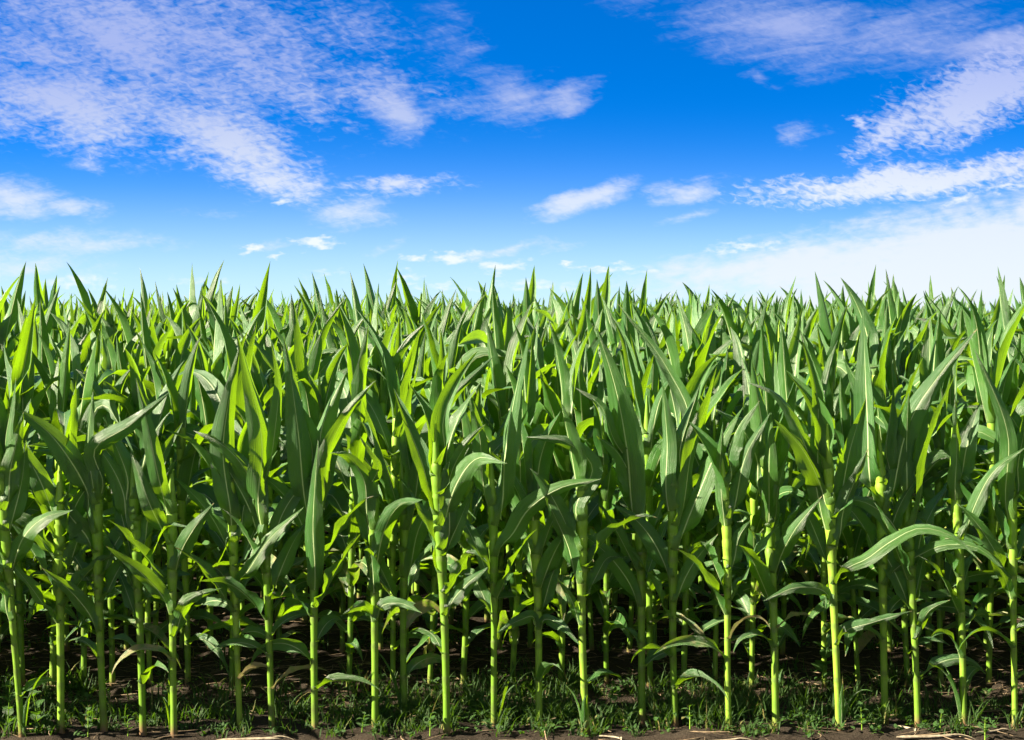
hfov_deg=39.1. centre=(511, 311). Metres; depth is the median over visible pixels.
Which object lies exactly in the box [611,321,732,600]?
corn plant
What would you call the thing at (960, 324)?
corn plant
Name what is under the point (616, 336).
corn plant
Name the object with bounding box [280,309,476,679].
corn plant
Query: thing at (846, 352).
corn plant
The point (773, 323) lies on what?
corn plant
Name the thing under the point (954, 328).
corn plant
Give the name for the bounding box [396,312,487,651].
corn plant
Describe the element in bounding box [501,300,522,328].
corn plant
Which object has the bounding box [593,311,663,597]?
corn plant
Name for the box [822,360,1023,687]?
corn plant
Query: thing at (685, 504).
corn plant
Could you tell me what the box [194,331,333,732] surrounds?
corn plant
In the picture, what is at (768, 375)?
corn plant
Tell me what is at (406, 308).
corn plant
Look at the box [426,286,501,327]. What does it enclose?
corn plant
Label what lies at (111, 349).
corn plant
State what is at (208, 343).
corn plant
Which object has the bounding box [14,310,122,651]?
corn plant
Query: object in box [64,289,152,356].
corn plant
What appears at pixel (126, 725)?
broadleaf weed
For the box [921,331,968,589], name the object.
corn plant
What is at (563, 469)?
corn plant
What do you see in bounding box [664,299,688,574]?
corn plant
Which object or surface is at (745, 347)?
corn plant
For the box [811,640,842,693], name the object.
broadleaf weed
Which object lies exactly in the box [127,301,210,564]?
corn plant
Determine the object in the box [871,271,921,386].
corn plant
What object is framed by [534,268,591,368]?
corn plant
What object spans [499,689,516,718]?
broadleaf weed
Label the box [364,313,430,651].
corn plant
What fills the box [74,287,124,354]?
corn plant
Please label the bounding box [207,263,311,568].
corn plant
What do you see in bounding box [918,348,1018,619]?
corn plant
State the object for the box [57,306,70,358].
corn plant
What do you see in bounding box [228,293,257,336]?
corn plant
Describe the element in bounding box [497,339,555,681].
corn plant
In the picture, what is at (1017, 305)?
corn plant
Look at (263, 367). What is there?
corn plant
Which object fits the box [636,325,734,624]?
corn plant
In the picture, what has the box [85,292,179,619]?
corn plant
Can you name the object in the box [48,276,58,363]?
corn plant
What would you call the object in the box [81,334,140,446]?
corn plant
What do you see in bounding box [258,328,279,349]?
corn plant
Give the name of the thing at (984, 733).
broadleaf weed
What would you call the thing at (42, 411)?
corn plant
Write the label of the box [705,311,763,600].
corn plant
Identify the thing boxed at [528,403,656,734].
corn plant
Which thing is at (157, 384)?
corn plant
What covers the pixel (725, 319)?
corn plant
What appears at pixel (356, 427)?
corn plant
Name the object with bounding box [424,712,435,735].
broadleaf weed
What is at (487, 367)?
corn plant
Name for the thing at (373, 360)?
corn plant
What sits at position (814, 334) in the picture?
corn plant
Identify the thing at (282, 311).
corn crop
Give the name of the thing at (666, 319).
corn plant
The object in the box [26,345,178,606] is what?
corn plant
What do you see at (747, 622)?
corn plant
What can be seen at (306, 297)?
corn plant
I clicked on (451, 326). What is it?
corn plant
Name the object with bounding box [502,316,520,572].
corn plant
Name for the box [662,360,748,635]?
corn plant
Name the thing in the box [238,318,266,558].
corn plant
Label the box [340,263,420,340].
corn plant
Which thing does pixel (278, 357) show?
corn plant
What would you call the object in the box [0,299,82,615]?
corn plant
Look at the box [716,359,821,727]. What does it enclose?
corn plant
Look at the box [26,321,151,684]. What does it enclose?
corn plant
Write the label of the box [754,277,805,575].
corn plant
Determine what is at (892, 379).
corn plant
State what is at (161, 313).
corn plant
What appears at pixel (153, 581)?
corn plant
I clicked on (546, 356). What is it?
corn plant
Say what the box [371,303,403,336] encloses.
corn plant
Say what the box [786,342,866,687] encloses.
corn plant
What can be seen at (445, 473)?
corn plant
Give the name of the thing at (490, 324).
corn plant
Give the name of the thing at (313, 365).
corn plant
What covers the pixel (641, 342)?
corn plant
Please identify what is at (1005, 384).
corn plant
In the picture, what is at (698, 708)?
grass
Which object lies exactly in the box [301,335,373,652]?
corn plant
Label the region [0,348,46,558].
corn plant
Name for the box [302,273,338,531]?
corn plant
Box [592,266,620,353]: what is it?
corn plant
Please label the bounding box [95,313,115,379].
corn plant
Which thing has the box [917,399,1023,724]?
corn plant
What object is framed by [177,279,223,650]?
corn plant
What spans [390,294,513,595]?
corn plant
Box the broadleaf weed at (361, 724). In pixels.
[357,712,369,731]
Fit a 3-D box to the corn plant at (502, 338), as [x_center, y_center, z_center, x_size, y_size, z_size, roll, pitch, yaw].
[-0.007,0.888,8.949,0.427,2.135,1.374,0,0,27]
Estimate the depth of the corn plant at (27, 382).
8.29 m
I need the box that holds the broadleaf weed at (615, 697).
[606,696,618,717]
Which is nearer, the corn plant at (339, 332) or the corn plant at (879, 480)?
the corn plant at (879, 480)
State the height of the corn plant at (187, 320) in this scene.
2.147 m
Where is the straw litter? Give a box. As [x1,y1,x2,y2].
[0,597,1023,739]
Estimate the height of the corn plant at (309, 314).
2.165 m
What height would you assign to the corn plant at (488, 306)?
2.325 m
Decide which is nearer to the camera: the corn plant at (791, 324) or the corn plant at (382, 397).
the corn plant at (382, 397)
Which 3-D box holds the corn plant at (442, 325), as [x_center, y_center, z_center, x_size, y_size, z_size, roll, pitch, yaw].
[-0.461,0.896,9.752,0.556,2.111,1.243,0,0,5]
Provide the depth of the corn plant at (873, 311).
10.44 m
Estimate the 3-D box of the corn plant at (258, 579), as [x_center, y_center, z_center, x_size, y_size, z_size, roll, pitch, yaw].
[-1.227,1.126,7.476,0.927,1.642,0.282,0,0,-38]
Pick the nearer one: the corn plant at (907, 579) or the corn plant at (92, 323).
the corn plant at (907, 579)
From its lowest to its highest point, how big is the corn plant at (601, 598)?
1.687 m
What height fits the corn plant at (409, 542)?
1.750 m
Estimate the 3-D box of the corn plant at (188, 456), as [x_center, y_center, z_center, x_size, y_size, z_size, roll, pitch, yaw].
[-1.779,1.030,7.545,1.048,1.839,0.488,0,0,9]
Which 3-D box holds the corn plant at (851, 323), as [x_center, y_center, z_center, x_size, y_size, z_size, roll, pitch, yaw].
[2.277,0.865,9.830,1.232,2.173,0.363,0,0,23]
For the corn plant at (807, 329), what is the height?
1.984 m
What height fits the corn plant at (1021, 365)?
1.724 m
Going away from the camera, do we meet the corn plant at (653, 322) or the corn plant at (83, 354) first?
the corn plant at (83, 354)
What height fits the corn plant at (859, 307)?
2.172 m
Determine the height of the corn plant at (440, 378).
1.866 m
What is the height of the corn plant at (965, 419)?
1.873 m
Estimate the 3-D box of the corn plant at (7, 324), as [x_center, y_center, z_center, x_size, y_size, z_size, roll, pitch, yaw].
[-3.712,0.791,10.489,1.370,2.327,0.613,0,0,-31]
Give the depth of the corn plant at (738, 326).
11.23 m
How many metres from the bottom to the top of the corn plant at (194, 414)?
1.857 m
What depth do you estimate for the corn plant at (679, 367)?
8.98 m
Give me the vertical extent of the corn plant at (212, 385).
2.011 m
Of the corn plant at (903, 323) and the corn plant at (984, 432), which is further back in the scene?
the corn plant at (903, 323)
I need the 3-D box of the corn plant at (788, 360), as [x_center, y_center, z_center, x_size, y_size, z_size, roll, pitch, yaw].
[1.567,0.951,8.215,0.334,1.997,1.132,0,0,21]
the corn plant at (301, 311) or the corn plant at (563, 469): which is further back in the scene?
the corn plant at (301, 311)
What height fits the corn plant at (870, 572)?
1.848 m
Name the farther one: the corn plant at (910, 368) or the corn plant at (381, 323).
the corn plant at (381, 323)
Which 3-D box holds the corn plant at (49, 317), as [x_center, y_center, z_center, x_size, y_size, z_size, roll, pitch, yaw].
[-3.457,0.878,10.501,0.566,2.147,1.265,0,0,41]
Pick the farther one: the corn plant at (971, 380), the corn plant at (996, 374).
the corn plant at (971, 380)
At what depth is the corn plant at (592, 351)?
8.94 m
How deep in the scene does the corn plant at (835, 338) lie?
8.95 m
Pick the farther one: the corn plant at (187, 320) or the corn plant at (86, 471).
the corn plant at (187, 320)
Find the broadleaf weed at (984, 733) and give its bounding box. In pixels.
[981,717,989,739]
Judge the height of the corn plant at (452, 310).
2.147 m
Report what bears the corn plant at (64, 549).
on the ground at (259, 723)
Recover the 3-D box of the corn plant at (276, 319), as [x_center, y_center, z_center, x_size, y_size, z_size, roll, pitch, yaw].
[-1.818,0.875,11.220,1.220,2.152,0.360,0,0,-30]
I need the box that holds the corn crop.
[0,261,1023,632]
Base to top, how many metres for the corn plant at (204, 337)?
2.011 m
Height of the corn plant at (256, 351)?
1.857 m
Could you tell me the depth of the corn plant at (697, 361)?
8.99 m
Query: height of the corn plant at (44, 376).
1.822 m
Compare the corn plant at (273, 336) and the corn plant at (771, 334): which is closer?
the corn plant at (771, 334)
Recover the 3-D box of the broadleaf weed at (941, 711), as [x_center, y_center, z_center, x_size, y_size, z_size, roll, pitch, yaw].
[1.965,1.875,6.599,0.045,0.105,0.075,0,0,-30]
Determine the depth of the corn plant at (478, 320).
10.54 m
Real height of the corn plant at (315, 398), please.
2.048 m
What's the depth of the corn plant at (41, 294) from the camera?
12.69 m
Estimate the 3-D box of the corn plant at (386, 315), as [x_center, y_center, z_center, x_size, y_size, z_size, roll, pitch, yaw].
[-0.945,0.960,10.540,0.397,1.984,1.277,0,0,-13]
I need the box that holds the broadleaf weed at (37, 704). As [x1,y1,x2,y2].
[22,687,51,721]
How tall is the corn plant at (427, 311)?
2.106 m
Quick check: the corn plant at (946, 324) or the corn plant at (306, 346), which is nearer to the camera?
the corn plant at (306, 346)
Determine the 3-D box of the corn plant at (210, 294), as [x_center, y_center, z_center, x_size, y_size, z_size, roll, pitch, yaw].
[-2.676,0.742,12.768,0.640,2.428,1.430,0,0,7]
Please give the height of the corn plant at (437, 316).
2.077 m
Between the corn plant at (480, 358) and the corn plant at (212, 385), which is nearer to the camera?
the corn plant at (212, 385)
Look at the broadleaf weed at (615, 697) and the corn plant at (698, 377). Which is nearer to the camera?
the broadleaf weed at (615, 697)
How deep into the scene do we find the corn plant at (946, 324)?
10.66 m
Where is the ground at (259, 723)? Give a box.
[0,511,1023,739]
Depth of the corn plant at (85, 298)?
12.75 m
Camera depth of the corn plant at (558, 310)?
11.93 m
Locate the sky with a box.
[0,0,1023,311]
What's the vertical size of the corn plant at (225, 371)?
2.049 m
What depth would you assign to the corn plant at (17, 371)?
7.47 m
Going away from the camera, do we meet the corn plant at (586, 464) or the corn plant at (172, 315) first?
the corn plant at (586, 464)
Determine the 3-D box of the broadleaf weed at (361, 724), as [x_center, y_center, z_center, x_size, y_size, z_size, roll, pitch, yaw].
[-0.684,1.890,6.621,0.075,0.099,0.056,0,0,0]
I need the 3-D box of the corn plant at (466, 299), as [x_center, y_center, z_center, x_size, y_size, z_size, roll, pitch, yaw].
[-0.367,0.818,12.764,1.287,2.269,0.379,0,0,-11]
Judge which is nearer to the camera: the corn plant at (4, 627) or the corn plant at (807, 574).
the corn plant at (4, 627)
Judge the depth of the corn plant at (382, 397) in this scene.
8.25 m
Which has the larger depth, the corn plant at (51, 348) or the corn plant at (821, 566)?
the corn plant at (51, 348)
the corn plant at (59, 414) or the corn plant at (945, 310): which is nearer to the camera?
the corn plant at (59, 414)
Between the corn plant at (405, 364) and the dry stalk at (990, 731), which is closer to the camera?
the dry stalk at (990, 731)
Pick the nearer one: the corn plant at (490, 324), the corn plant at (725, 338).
the corn plant at (490, 324)
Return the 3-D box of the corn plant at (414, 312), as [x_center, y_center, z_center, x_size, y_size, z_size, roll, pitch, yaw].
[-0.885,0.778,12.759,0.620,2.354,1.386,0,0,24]
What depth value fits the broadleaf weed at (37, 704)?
6.61 m
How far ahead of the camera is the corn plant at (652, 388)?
8.23 m
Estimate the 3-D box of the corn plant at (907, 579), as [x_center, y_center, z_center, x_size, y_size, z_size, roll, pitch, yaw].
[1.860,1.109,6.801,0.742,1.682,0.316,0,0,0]
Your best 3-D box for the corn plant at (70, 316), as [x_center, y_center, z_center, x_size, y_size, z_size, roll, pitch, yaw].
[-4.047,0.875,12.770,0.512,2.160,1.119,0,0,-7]
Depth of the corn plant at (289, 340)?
9.03 m
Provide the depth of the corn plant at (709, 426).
8.16 m
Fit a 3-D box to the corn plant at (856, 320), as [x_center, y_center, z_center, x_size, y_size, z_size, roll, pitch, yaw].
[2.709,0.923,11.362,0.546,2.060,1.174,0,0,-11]
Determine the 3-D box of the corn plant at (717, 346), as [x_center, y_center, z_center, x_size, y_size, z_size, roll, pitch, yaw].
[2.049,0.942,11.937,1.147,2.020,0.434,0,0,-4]
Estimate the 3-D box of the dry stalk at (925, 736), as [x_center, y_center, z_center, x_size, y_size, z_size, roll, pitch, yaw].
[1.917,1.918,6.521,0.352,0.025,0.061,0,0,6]
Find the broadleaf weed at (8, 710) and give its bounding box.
[0,675,15,721]
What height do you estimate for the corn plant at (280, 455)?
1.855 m
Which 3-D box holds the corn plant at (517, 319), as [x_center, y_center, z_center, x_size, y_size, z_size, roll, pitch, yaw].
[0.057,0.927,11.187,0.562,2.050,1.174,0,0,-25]
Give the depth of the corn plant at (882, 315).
11.96 m
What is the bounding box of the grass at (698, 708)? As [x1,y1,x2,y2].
[0,600,1023,739]
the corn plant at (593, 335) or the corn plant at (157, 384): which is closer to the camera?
the corn plant at (157, 384)
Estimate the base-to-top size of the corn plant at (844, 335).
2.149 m
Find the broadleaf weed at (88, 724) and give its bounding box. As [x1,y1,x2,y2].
[83,707,95,736]
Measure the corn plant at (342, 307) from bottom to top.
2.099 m
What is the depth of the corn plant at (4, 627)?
7.57 m
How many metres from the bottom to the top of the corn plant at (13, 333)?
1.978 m
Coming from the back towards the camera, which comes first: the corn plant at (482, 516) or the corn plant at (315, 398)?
the corn plant at (482, 516)
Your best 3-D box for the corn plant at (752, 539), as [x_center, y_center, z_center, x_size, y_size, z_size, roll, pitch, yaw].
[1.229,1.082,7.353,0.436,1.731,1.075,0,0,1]
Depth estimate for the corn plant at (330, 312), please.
11.90 m
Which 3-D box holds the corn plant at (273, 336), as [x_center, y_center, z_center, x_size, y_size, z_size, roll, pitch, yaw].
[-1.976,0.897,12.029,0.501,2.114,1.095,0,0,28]
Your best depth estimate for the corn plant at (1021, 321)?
10.37 m
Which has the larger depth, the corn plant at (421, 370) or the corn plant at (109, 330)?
the corn plant at (109, 330)
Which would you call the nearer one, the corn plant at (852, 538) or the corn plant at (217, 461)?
the corn plant at (217, 461)
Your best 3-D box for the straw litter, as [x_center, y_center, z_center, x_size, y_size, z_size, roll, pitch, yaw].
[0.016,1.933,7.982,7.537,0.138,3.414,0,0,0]
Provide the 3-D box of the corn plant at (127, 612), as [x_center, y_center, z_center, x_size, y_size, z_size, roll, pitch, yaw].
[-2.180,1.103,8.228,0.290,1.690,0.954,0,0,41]
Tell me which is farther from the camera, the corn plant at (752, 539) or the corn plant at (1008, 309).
the corn plant at (1008, 309)
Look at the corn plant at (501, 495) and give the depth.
6.66 m
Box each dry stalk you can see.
[218,736,293,739]
[597,735,623,739]
[723,738,750,739]
[889,724,916,732]
[896,734,975,739]
[975,728,1010,733]
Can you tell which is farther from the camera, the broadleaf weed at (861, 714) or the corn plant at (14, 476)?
the broadleaf weed at (861, 714)
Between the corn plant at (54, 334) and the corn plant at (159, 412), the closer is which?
the corn plant at (159, 412)
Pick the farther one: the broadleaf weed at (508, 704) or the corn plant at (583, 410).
the corn plant at (583, 410)
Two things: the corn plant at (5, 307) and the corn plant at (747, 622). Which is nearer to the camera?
the corn plant at (747, 622)
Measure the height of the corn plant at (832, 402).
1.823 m
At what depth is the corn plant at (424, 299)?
11.36 m
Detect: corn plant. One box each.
[0,262,65,364]
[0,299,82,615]
[0,333,89,621]
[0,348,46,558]
[0,353,45,615]
[0,380,51,642]
[0,381,71,736]
[1,286,25,351]
[2,294,132,685]
[8,392,169,731]
[10,315,63,352]
[12,384,114,733]
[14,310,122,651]
[23,263,48,318]
[24,287,84,570]
[24,366,199,685]
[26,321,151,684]
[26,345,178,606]
[28,323,78,687]
[32,299,48,590]
[35,263,126,344]
[35,322,166,619]
[40,322,129,619]
[44,347,213,683]
[46,308,112,539]
[46,318,86,535]
[47,312,170,553]
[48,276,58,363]
[49,334,128,556]
[54,294,129,362]
[57,294,93,339]
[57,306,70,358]
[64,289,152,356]
[68,356,173,651]
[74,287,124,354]
[76,338,203,644]
[81,333,282,683]
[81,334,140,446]
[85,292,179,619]
[85,411,190,735]
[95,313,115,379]
[97,312,135,379]
[106,379,220,737]
[112,270,168,351]
[112,350,142,385]
[124,317,229,618]
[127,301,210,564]
[131,300,327,687]
[133,318,164,561]
[135,313,144,370]
[144,311,207,579]
[155,282,235,354]
[157,261,223,349]
[160,293,295,595]
[161,310,212,550]
[162,266,196,351]
[162,292,175,355]
[162,327,303,615]
[165,308,216,341]
[166,351,303,729]
[169,375,220,647]
[173,289,210,336]
[176,303,207,589]
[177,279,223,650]
[187,330,296,652]
[190,370,334,682]
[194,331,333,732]
[197,329,343,638]
[199,294,211,349]
[200,301,228,619]
[204,282,247,340]
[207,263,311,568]
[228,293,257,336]
[232,289,304,351]
[236,289,273,337]
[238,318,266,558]
[242,301,415,648]
[243,322,291,596]
[244,300,364,622]
[246,297,324,620]
[248,292,409,597]
[250,295,380,683]
[251,336,379,731]
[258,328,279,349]
[267,299,328,530]
[267,310,356,571]
[275,350,293,529]
[277,287,333,355]
[280,304,430,686]
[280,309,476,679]
[292,315,429,617]
[298,278,321,350]
[298,294,314,321]
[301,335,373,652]
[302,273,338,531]
[310,273,390,559]
[310,294,362,338]
[317,301,353,553]
[318,297,334,534]
[319,318,460,649]
[321,309,397,603]
[327,303,378,481]
[331,436,422,727]
[334,290,350,335]
[335,284,378,555]
[336,326,452,588]
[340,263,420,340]
[342,305,407,334]
[356,316,370,597]
[360,316,401,566]
[362,355,494,716]
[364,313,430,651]
[369,333,494,621]
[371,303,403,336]
[379,303,521,623]
[379,328,463,684]
[384,308,402,401]
[385,302,475,595]
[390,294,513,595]
[392,382,533,683]
[393,268,421,334]
[393,351,506,734]
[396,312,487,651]
[401,292,453,452]
[403,290,476,548]
[405,280,426,504]
[414,296,449,338]
[416,291,529,338]
[421,304,454,350]
[422,300,570,648]
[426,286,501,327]
[427,299,457,329]
[435,265,495,525]
[449,298,521,621]
[450,305,460,331]
[451,278,498,321]
[452,313,492,526]
[452,357,511,653]
[453,283,523,360]
[453,283,556,618]
[457,336,599,725]
[474,319,622,681]
[478,281,568,340]
[481,316,550,647]
[483,316,498,593]
[488,409,579,725]
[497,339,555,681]
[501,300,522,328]
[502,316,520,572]
[503,301,524,363]
[511,371,551,548]
[514,312,628,623]
[526,302,571,493]
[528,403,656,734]
[530,350,594,647]
[533,321,545,346]
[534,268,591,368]
[539,324,578,596]
[539,325,632,570]
[542,310,681,620]
[550,290,588,348]
[566,333,606,649]
[569,296,643,497]
[573,315,727,651]
[574,327,682,724]
[584,361,630,683]
[585,305,645,587]
[585,336,714,685]
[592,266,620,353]
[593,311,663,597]
[596,353,758,684]
[599,291,706,525]
[602,303,747,624]
[610,334,694,643]
[611,304,742,726]
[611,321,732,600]
[615,281,639,620]
[631,301,682,349]
[633,291,645,358]
[635,365,810,648]
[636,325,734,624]
[637,291,670,363]
[643,304,685,361]
[653,402,780,730]
[655,374,805,681]
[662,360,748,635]
[664,289,721,595]
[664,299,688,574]
[675,295,750,620]
[678,289,756,538]
[680,294,758,373]
[691,295,720,330]
[704,354,809,688]
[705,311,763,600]
[707,293,804,624]
[715,289,810,337]
[715,312,749,373]
[716,305,771,358]
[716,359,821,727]
[719,327,732,581]
[721,298,874,621]
[729,308,870,600]
[730,292,846,578]
[730,308,748,374]
[733,361,763,648]
[738,298,807,546]
[739,305,824,654]
[743,325,803,671]
[747,327,981,730]
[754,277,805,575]
[755,292,840,557]
[756,314,814,347]
[758,304,877,614]
[762,294,796,597]
[767,333,823,622]
[780,336,875,649]
[786,314,836,354]
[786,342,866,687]
[795,373,917,687]
[796,281,915,546]
[799,277,977,618]
[801,272,901,549]
[804,287,854,577]
[805,288,918,547]
[822,293,882,332]
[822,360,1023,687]
[826,312,1012,723]
[833,331,885,638]
[842,315,934,651]
[853,373,984,727]
[854,294,964,547]
[854,311,858,361]
[865,375,1023,686]
[870,286,917,338]
[870,310,993,527]
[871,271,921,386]
[875,305,907,614]
[896,310,986,648]
[904,317,967,428]
[909,287,957,338]
[912,297,1020,510]
[913,303,1023,685]
[916,275,1023,569]
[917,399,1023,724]
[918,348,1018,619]
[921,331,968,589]
[924,298,956,351]
[925,341,986,646]
[931,333,1023,650]
[952,269,1023,595]
[954,297,968,500]
[956,349,1023,727]
[957,293,1023,607]
[957,298,1023,609]
[958,327,1021,570]
[965,294,1023,562]
[966,354,1023,606]
[997,278,1020,345]
[1010,306,1023,330]
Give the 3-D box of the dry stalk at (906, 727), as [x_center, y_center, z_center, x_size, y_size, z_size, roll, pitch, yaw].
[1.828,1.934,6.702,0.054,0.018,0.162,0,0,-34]
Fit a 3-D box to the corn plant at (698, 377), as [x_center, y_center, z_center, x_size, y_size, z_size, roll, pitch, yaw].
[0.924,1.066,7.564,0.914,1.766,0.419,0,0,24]
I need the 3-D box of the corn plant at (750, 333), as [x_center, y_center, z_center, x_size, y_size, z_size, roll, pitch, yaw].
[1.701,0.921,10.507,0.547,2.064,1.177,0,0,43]
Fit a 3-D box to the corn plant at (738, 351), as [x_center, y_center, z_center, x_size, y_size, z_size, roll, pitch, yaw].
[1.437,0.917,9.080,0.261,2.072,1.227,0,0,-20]
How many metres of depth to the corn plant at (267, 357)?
9.01 m
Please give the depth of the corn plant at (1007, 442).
6.73 m
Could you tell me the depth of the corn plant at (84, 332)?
10.64 m
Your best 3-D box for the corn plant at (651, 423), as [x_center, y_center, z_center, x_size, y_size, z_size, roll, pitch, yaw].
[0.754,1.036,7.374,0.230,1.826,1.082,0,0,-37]
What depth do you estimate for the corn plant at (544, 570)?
6.71 m
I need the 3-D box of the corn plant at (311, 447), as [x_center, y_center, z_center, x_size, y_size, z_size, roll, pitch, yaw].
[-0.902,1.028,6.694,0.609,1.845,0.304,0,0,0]
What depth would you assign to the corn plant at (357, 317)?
10.52 m
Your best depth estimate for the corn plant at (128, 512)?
6.63 m
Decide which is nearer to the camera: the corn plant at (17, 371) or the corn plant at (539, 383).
the corn plant at (17, 371)
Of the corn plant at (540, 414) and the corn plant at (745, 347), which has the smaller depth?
the corn plant at (540, 414)
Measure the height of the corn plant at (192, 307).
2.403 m
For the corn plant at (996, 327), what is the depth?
10.35 m
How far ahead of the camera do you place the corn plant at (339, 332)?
8.94 m
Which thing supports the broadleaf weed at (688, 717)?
on the ground at (259, 723)
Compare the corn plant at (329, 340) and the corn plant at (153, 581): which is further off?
the corn plant at (329, 340)
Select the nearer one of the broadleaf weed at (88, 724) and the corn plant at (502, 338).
the broadleaf weed at (88, 724)
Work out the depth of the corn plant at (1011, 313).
11.81 m
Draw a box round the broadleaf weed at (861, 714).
[854,701,869,729]
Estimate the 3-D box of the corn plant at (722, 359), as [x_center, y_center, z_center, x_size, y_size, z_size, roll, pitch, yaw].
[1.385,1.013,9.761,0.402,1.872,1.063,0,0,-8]
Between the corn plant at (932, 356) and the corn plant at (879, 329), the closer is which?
the corn plant at (932, 356)
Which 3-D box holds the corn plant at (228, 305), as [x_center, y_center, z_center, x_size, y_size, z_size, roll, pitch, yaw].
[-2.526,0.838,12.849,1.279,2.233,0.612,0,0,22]
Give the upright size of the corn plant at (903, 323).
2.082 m
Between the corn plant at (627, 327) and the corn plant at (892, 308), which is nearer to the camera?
the corn plant at (627, 327)
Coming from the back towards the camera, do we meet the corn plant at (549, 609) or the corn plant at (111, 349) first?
the corn plant at (111, 349)
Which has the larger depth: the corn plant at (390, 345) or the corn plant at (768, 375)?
the corn plant at (390, 345)
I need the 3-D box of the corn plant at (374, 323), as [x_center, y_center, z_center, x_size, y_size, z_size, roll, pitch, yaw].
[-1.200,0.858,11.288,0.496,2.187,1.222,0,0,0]
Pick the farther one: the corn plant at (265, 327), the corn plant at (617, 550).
the corn plant at (265, 327)
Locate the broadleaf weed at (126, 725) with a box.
[121,714,135,735]
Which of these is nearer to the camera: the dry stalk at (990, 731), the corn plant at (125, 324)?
the dry stalk at (990, 731)
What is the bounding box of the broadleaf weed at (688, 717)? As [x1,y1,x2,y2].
[682,704,698,728]
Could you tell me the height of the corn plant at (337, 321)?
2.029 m
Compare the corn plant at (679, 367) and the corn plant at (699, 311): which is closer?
the corn plant at (679, 367)
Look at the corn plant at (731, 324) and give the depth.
10.37 m
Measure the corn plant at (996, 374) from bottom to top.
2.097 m
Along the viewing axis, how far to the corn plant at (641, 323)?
9.83 m
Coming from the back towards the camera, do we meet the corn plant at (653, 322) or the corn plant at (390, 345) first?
the corn plant at (653, 322)
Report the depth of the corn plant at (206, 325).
12.09 m
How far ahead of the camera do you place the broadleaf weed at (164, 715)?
6.74 m
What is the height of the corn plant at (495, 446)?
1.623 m
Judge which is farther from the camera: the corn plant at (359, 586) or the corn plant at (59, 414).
the corn plant at (359, 586)
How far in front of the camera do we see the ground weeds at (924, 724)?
6.89 m
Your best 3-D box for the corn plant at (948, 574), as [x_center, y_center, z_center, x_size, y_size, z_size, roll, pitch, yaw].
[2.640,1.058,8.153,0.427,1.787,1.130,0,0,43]
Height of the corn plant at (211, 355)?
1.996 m
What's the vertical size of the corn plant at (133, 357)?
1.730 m
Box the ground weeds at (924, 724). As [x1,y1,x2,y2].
[0,620,1023,737]
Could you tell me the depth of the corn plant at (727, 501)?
6.63 m
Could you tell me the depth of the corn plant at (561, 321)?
10.52 m
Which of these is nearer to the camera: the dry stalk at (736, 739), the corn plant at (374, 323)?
the dry stalk at (736, 739)
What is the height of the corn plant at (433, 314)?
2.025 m
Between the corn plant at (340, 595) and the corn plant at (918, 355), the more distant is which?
the corn plant at (918, 355)
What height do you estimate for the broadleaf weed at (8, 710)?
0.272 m
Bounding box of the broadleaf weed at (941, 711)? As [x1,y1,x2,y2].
[934,709,945,731]
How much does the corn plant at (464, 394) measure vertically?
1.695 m
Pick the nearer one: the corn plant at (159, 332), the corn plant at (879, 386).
the corn plant at (879, 386)
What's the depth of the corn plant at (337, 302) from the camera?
12.72 m
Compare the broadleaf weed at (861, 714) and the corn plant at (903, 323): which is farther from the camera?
the corn plant at (903, 323)
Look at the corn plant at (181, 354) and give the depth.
9.03 m
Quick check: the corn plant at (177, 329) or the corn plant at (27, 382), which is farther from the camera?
the corn plant at (177, 329)
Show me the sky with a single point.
(740, 147)
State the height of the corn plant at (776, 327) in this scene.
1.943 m
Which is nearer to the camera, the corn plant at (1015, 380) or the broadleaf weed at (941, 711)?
the broadleaf weed at (941, 711)
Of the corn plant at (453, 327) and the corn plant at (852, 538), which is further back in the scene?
the corn plant at (453, 327)
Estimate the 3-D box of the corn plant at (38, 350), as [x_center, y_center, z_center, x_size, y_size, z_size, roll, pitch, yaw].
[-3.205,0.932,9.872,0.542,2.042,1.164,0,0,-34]
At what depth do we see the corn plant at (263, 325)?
11.97 m
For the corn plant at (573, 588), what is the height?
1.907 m
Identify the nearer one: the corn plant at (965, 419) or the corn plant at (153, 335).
the corn plant at (965, 419)
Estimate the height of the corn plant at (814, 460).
1.885 m
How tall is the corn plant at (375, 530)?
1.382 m
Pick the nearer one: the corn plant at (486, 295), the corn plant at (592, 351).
the corn plant at (592, 351)
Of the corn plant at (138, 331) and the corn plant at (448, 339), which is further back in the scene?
the corn plant at (138, 331)
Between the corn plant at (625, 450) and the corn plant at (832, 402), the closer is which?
the corn plant at (625, 450)
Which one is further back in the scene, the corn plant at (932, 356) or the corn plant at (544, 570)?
the corn plant at (932, 356)
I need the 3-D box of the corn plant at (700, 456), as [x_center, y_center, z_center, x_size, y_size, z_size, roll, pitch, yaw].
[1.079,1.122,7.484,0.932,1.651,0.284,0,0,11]
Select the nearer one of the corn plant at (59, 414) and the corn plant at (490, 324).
the corn plant at (59, 414)
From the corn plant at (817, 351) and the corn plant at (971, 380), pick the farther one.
the corn plant at (817, 351)
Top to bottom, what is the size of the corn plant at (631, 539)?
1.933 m
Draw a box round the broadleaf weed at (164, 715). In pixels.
[159,690,167,727]
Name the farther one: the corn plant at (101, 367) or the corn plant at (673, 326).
the corn plant at (673, 326)
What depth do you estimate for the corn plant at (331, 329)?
10.56 m
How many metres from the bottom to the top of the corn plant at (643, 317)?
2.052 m
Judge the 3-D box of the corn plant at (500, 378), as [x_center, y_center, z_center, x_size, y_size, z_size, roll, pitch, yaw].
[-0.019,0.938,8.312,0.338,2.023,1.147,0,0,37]
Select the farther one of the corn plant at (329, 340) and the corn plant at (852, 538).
the corn plant at (329, 340)
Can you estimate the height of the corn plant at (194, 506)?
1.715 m

